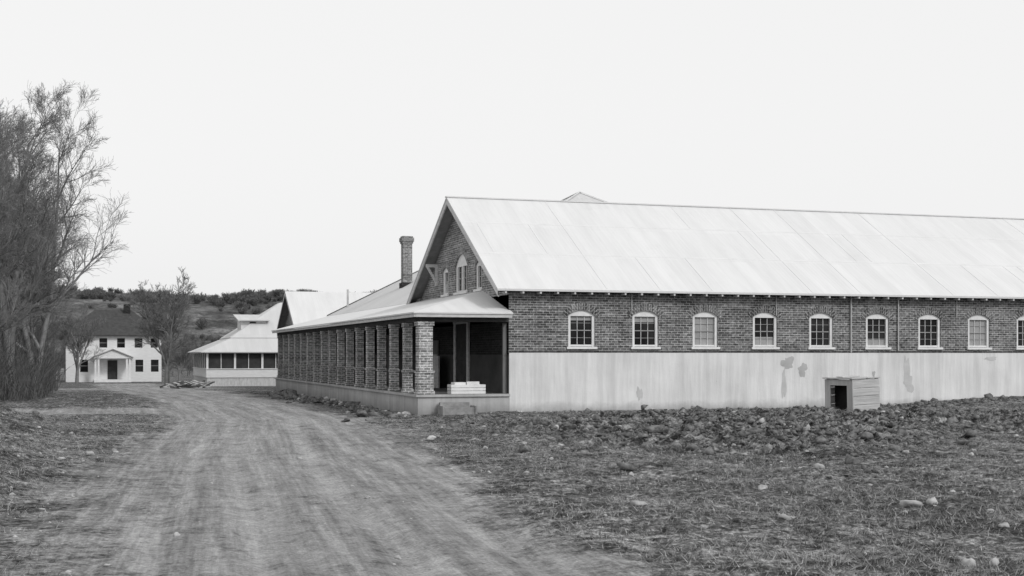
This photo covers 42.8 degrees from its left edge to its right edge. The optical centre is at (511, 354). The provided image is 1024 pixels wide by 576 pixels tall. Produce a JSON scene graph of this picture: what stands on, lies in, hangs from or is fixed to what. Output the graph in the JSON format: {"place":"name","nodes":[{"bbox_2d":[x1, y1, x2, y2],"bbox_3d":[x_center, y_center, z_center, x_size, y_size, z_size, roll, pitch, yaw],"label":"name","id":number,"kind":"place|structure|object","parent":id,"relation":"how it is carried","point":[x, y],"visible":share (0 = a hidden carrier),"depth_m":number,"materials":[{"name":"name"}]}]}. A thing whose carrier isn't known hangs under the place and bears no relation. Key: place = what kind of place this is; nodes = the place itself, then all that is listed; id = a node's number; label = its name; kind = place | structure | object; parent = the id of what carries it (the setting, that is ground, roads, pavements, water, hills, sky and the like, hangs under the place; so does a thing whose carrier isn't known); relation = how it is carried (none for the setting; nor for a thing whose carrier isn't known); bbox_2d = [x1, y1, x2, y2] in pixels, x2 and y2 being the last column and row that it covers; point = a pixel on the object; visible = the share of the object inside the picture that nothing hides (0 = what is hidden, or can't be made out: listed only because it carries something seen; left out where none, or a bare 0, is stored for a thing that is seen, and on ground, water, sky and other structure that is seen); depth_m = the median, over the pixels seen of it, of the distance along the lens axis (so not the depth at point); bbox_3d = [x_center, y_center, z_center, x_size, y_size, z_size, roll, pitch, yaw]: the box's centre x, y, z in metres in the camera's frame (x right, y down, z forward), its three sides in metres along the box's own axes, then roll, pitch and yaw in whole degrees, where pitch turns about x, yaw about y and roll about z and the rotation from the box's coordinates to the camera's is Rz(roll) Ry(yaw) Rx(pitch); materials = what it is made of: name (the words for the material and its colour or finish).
{"place":"outdoors","nodes":[
{"label":"outdoors","id":0,"kind":"place"},
{"bbox_2d":[49,292,282,371],"bbox_3d":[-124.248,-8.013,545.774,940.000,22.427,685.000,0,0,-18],"label":"hill","id":1,"kind":"structure","parent":0,"point":[223,323],"depth_m":311.79,"materials":[{"name":"plant"}]},
{"bbox_2d":[48,285,374,367],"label":"hillside brush","id":2,"kind":"object","parent":1,"relation":"on","point":[250,297],"visible":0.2,"depth_m":339.02,"materials":[{"name":"plant"}]},
{"bbox_2d":[15,383,646,575],"bbox_3d":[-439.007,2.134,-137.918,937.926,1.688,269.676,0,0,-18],"label":"dirt road","id":3,"kind":"structure","parent":0,"point":[440,505],"depth_m":16.84,"materials":[{"name":"grey soil"}]},
{"bbox_2d":[159,380,214,387],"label":"lumber pile","id":4,"kind":"object","parent":3,"relation":"on","point":[189,384],"visible":0.96,"depth_m":95.44,"materials":[{"name":"grey wood"}]},
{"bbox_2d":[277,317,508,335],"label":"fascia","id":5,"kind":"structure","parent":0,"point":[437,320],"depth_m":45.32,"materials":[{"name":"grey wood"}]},
{"bbox_2d":[334,295,508,354],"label":"porch back wall","id":6,"kind":"structure","parent":0,"point":[486,338],"depth_m":47.35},
{"bbox_2d":[376,331,399,352],"bbox_3d":[-5.199,-0.350,59.756,0.060,3.500,33.500,0,0,-18],"label":"window backing","id":7,"kind":"object","parent":6,"relation":"attached to","point":[386,341],"depth_m":62.01,"materials":[{"name":"black"}]},
{"bbox_2d":[336,322,469,381],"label":"porch doors","id":8,"kind":"structure","parent":6,"relation":"in","point":[461,351],"depth_m":48.98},
{"bbox_2d":[0,371,1023,575],"bbox_3d":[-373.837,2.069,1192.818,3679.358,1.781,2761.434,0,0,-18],"label":"ground","id":9,"kind":"structure","parent":0,"point":[63,399],"depth_m":19.53,"materials":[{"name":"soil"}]},
{"bbox_2d":[0,110,56,339],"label":"bare cottonwood tree","id":10,"kind":"object","parent":9,"relation":"on","point":[6,202],"visible":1,"depth_m":52.64,"materials":[{"name":"grey plant"}]},
{"bbox_2d":[0,295,80,400],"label":"willow thicket","id":11,"kind":"object","parent":9,"relation":"on","point":[17,387],"visible":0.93,"depth_m":59.10,"materials":[{"name":"plant"}]},
{"bbox_2d":[0,80,96,387],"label":"bare cottonwood tree","id":12,"kind":"object","parent":9,"relation":"on","point":[25,179],"visible":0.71,"depth_m":61.96,"materials":[{"name":"grey plant"}]},
{"bbox_2d":[16,185,86,348],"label":"bare cottonwood tree","id":13,"kind":"object","parent":9,"relation":"on","point":[63,313],"visible":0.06,"depth_m":87.59,"materials":[{"name":"grey plant"}]},
{"bbox_2d":[35,302,68,356],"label":"bare elm tree","id":14,"kind":"object","parent":9,"relation":"on","point":[54,329],"visible":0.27,"depth_m":125.62,"materials":[{"name":"grey plant"}]},
{"bbox_2d":[0,81,133,382],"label":"bare cottonwood tree","id":15,"kind":"object","parent":9,"relation":"on","point":[42,338],"visible":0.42,"depth_m":71.19,"materials":[{"name":"grey plant"}]},
{"bbox_2d":[53,303,105,383],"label":"bare elm tree","id":16,"kind":"object","parent":9,"relation":"on","point":[72,341],"visible":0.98,"depth_m":130.76,"materials":[{"name":"grey plant"}]},
{"bbox_2d":[65,354,160,381],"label":"front wall","id":17,"kind":"structure","parent":9,"relation":"on","point":[146,375],"depth_m":139.85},
{"bbox_2d":[65,336,160,353],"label":"front wall","id":18,"kind":"structure","parent":17,"relation":"on","point":[128,348],"depth_m":139.94,"materials":[{"name":"white paint"}]},
{"bbox_2d":[80,338,158,371],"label":"windows","id":19,"kind":"structure","parent":18,"relation":"attached to","point":[138,363],"depth_m":140.44,"materials":[{"name":"black glass"}]},
{"bbox_2d":[94,349,133,381],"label":"entry porch","id":20,"kind":"object","parent":9,"relation":"on","point":[112,367],"visible":0.88,"depth_m":138.17,"materials":[{"name":"white paint"}]},
{"bbox_2d":[49,334,210,377],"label":"distant trees","id":21,"kind":"object","parent":9,"relation":"on","point":[165,353],"visible":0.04,"depth_m":184.39,"materials":[{"name":"plant"}]},
{"bbox_2d":[117,267,197,384],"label":"bare elm tree","id":22,"kind":"object","parent":9,"relation":"on","point":[157,320],"visible":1,"depth_m":109.68,"materials":[{"name":"grey plant"}]},
{"bbox_2d":[164,338,200,380],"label":"bare elm tree","id":23,"kind":"object","parent":9,"relation":"on","point":[180,356],"visible":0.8,"depth_m":134.91,"materials":[{"name":"grey plant"}]},
{"bbox_2d":[193,367,277,385],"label":"porch skirt","id":24,"kind":"object","parent":9,"relation":"on","point":[242,376],"visible":0.38,"depth_m":103.97,"materials":[{"name":"white paint"}]},
{"bbox_2d":[194,353,275,368],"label":"porch posts","id":25,"kind":"object","parent":24,"relation":"on","point":[197,360],"visible":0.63,"depth_m":104.70,"materials":[{"name":"white wood"}]},
{"bbox_2d":[188,303,281,352],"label":"roof","id":26,"kind":"structure","parent":25,"relation":"on","point":[256,338],"depth_m":106.18,"materials":[{"name":"metal"}]},
{"bbox_2d":[233,314,269,329],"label":"dormer","id":27,"kind":"object","parent":26,"relation":"attached to","point":[243,321],"visible":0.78,"depth_m":107.85,"materials":[{"name":"metal"}]},
{"bbox_2d":[195,353,277,368],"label":"screens","id":28,"kind":"object","parent":24,"relation":"on","point":[219,360],"visible":0.37,"depth_m":104.02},
{"bbox_2d":[284,309,328,365],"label":"wing walls","id":29,"kind":"structure","parent":9,"relation":"on","point":[288,322],"depth_m":86.16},
{"bbox_2d":[277,291,370,330],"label":"wing roof","id":30,"kind":"structure","parent":29,"relation":"on","point":[306,306],"depth_m":89.14,"materials":[{"name":"white metal"}]},
{"bbox_2d":[277,294,292,327],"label":"wing rake","id":31,"kind":"object","parent":30,"relation":"attached to","point":[288,308],"visible":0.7,"depth_m":89.58,"materials":[{"name":"grey wood"}]},
{"bbox_2d":[274,377,509,414],"bbox_3d":[-6.828,2.050,58.992,3.190,1.500,34.070,0,0,-18],"label":"porch foundation","id":32,"kind":"object","parent":9,"relation":"on","point":[415,404],"visible":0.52,"depth_m":45.60,"materials":[{"name":"grey concrete"}]},
{"bbox_2d":[277,321,434,394],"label":"porch columns","id":33,"kind":"structure","parent":32,"relation":"on","point":[295,356],"depth_m":52.33,"materials":[{"name":"grey brick"}]},
{"bbox_2d":[272,291,512,330],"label":"porch roof","id":34,"kind":"structure","parent":33,"relation":"on","point":[481,302],"depth_m":45.37,"materials":[{"name":"white metal"}]},
{"bbox_2d":[272,314,511,332],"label":"porch fascia","id":35,"kind":"structure","parent":34,"relation":"attached to","point":[420,315],"depth_m":43.84,"materials":[{"name":"white wood"}]},
{"bbox_2d":[277,377,507,393],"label":"porch floor","id":36,"kind":"structure","parent":32,"relation":"on","point":[441,390],"depth_m":49.85,"materials":[{"name":"grey concrete"}]},
{"bbox_2d":[433,354,439,387],"bbox_3d":[-3.131,0.645,51.297,0.080,1.310,1.930,0,0,-18],"label":"plank partition","id":37,"kind":"object","parent":36,"relation":"on","point":[436,363],"visible":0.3,"depth_m":50.56,"materials":[{"name":"paint"}]},
{"bbox_2d":[447,381,485,393],"bbox_3d":[-1.512,1.094,43.312,1.180,0.398,0.500,0,0,-18],"label":"whitewashed crate","id":38,"kind":"object","parent":36,"relation":"on","point":[471,387],"visible":1,"depth_m":43.11,"materials":[{"name":"white paint"}]},
{"bbox_2d":[336,355,508,393],"bbox_3d":[-5.245,0.800,59.636,0.220,1.600,33.900,0,0,-18],"label":"porch wall stucco","id":39,"kind":"object","parent":32,"relation":"on","point":[486,370],"visible":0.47,"depth_m":47.04,"materials":[{"name":"black paint"}]},
{"bbox_2d":[421,218,508,327],"bbox_3d":[-1.938,-3.400,49.365,0.180,4.600,12.320,0,0,-18],"label":"gable wall brick","id":40,"kind":"object","parent":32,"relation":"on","point":[455,246],"visible":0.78,"depth_m":50.08,"materials":[{"name":"brick"}]},
{"bbox_2d":[440,268,448,296],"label":"gable window","id":41,"kind":"structure","parent":40,"relation":"attached to","point":[446,294],"depth_m":51.53,"materials":[{"name":"white paint"}]},
{"bbox_2d":[453,255,467,294],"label":"gable window","id":42,"kind":"structure","parent":40,"relation":"attached to","point":[461,277],"depth_m":49.19,"materials":[{"name":"white paint"}]},
{"bbox_2d":[473,262,481,291],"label":"gable window","id":43,"kind":"structure","parent":40,"relation":"attached to","point":[479,277],"depth_m":47.08,"materials":[{"name":"white paint"}]},
{"bbox_2d":[502,323,506,392],"bbox_3d":[-0.257,0.125,43.624,0.120,2.350,0.120,0,0,-18],"label":"porch wall post","id":44,"kind":"object","parent":32,"relation":"on","point":[504,357],"visible":1,"depth_m":43.57,"materials":[{"name":"grey wood"}]},
{"bbox_2d":[438,402,476,415],"bbox_3d":[-1.790,1.782,42.353,1.181,0.450,0.753,0,0,-18],"label":"porch step","id":45,"kind":"object","parent":9,"relation":"on","point":[451,408],"visible":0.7,"depth_m":42.16,"materials":[{"name":"grey concrete"}]},
{"bbox_2d":[0,388,1023,558],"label":"earth clods","id":46,"kind":"object","parent":9,"relation":"on","point":[289,394],"visible":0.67,"depth_m":30.88,"materials":[{"name":"soil"}]},
{"bbox_2d":[9,391,1018,572],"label":"scattered stones","id":47,"kind":"object","parent":9,"relation":"on","point":[931,501],"visible":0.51,"depth_m":18.64,"materials":[{"name":"grey stone"}]},
{"bbox_2d":[509,353,1023,411],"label":"stucco base","id":48,"kind":"object","parent":9,"relation":"on","point":[540,382],"visible":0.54,"depth_m":45.96,"materials":[{"name":"white paint"}]},
{"bbox_2d":[508,292,1023,352],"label":"wall brick","id":49,"kind":"object","parent":48,"relation":"on","point":[538,323],"visible":1,"depth_m":46.18,"materials":[{"name":"grey brick"}]},
{"bbox_2d":[567,310,597,348],"bbox_3d":[2.355,-0.855,44.323,1.100,1.330,0.200,0,0,-18],"label":"window","id":50,"kind":"structure","parent":49,"relation":"attached to","point":[581,327],"depth_m":44.39,"materials":[{"name":"white paint"}]},
{"bbox_2d":[631,311,660,348],"bbox_3d":[4.590,-0.855,45.047,1.100,1.330,0.200,0,0,-18],"label":"window","id":51,"kind":"structure","parent":49,"relation":"attached to","point":[644,329],"depth_m":45.11,"materials":[{"name":"white paint"}]},
{"bbox_2d":[691,311,719,348],"bbox_3d":[6.760,-0.855,45.750,1.100,1.330,0.200,0,0,-18],"label":"window","id":52,"kind":"structure","parent":49,"relation":"attached to","point":[704,329],"depth_m":45.82,"materials":[{"name":"white paint"}]},
{"bbox_2d":[499,291,1023,300],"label":"rafter tails","id":53,"kind":"object","parent":49,"relation":"attached to","point":[765,296],"visible":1,"depth_m":46.33,"materials":[{"name":"white wood"}]},
{"bbox_2d":[751,312,779,348],"bbox_3d":[8.995,-0.855,46.474,1.100,1.330,0.200,0,0,-18],"label":"window","id":54,"kind":"structure","parent":49,"relation":"attached to","point":[764,330],"depth_m":46.55,"materials":[{"name":"white paint"}]},
{"bbox_2d":[631,294,956,352],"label":"conduits","id":55,"kind":"object","parent":49,"relation":"attached to","point":[850,319],"visible":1,"depth_m":47.46,"materials":[{"name":"metal"}]},
{"bbox_2d":[808,313,835,348],"bbox_3d":[11.155,-0.855,47.174,1.100,1.330,0.200,0,0,-18],"label":"window","id":56,"kind":"structure","parent":49,"relation":"attached to","point":[820,330],"depth_m":47.25,"materials":[{"name":"white paint"}]},
{"bbox_2d":[865,313,891,348],"bbox_3d":[13.390,-0.855,47.898,1.100,1.330,0.200,0,0,-18],"label":"window","id":57,"kind":"structure","parent":49,"relation":"attached to","point":[876,330],"depth_m":47.97,"materials":[{"name":"white paint"}]},
{"bbox_2d":[917,314,942,349],"bbox_3d":[15.521,-0.855,48.588,1.100,1.330,0.200,0,0,-18],"label":"window","id":58,"kind":"structure","parent":49,"relation":"attached to","point":[928,331],"depth_m":48.66,"materials":[{"name":"white paint"}]},
{"bbox_2d":[967,314,991,349],"bbox_3d":[17.595,-0.855,49.260,1.100,1.330,0.200,0,0,-18],"label":"window","id":59,"kind":"structure","parent":49,"relation":"attached to","point":[978,331],"depth_m":49.33,"materials":[{"name":"white paint"}]},
{"bbox_2d":[1015,316,1023,349],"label":"window","id":60,"kind":"structure","parent":49,"relation":"attached to","point":[1020,331],"depth_m":49.94,"materials":[{"name":"white paint"}]},
{"bbox_2d":[636,356,995,400],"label":"stucco patches","id":61,"kind":"object","parent":48,"relation":"attached to","point":[786,363],"visible":0.99,"depth_m":46.83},
{"bbox_2d":[822,376,879,411],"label":"dog house","id":62,"kind":"structure","parent":9,"relation":"on","point":[850,392],"depth_m":40.51,"materials":[{"name":"grey wood"}]},
{"bbox_2d":[0,0,1023,296],"label":"sky","id":63,"kind":"structure","parent":0,"point":[292,145],"materials":[{"name":"white"}]},
{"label":"central block walls","id":64,"kind":"object","parent":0,"visible":0},
{"bbox_2d":[326,191,606,316],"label":"central pyramid roof","id":65,"kind":"structure","parent":64,"relation":"on","point":[392,294],"depth_m":68.26,"materials":[{"name":"metal"}]},
{"bbox_2d":[347,289,348,306],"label":"vent pipe","id":66,"kind":"object","parent":65,"relation":"attached to","point":[347,297],"visible":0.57,"depth_m":73.94,"materials":[{"name":"metal"}]},
{"bbox_2d":[399,236,413,288],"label":"chimney","id":67,"kind":"object","parent":65,"relation":"on","point":[406,242],"visible":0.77,"depth_m":67.17,"materials":[{"name":"brick"}]},
{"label":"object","id":68,"kind":"object","parent":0,"visible":0},
{"bbox_2d":[406,196,1023,303],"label":"roof","id":69,"kind":"structure","parent":68,"relation":"on","point":[548,245],"depth_m":49.23,"materials":[{"name":"metal"}]},
{"bbox_2d":[407,199,498,303],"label":"rake trim","id":70,"kind":"structure","parent":69,"relation":"attached to","point":[435,266],"depth_m":50.60,"materials":[{"name":"paint"}]},
{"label":"house body","id":71,"kind":"object","parent":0,"visible":0},
{"bbox_2d":[61,310,161,336],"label":"roof","id":72,"kind":"structure","parent":71,"relation":"on","point":[116,322],"depth_m":141.02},
{"bbox_2d":[123,304,129,313],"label":"chimney","id":73,"kind":"object","parent":72,"relation":"on","point":[126,309],"visible":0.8,"depth_m":142.98,"materials":[{"name":"brick"}]}
]}

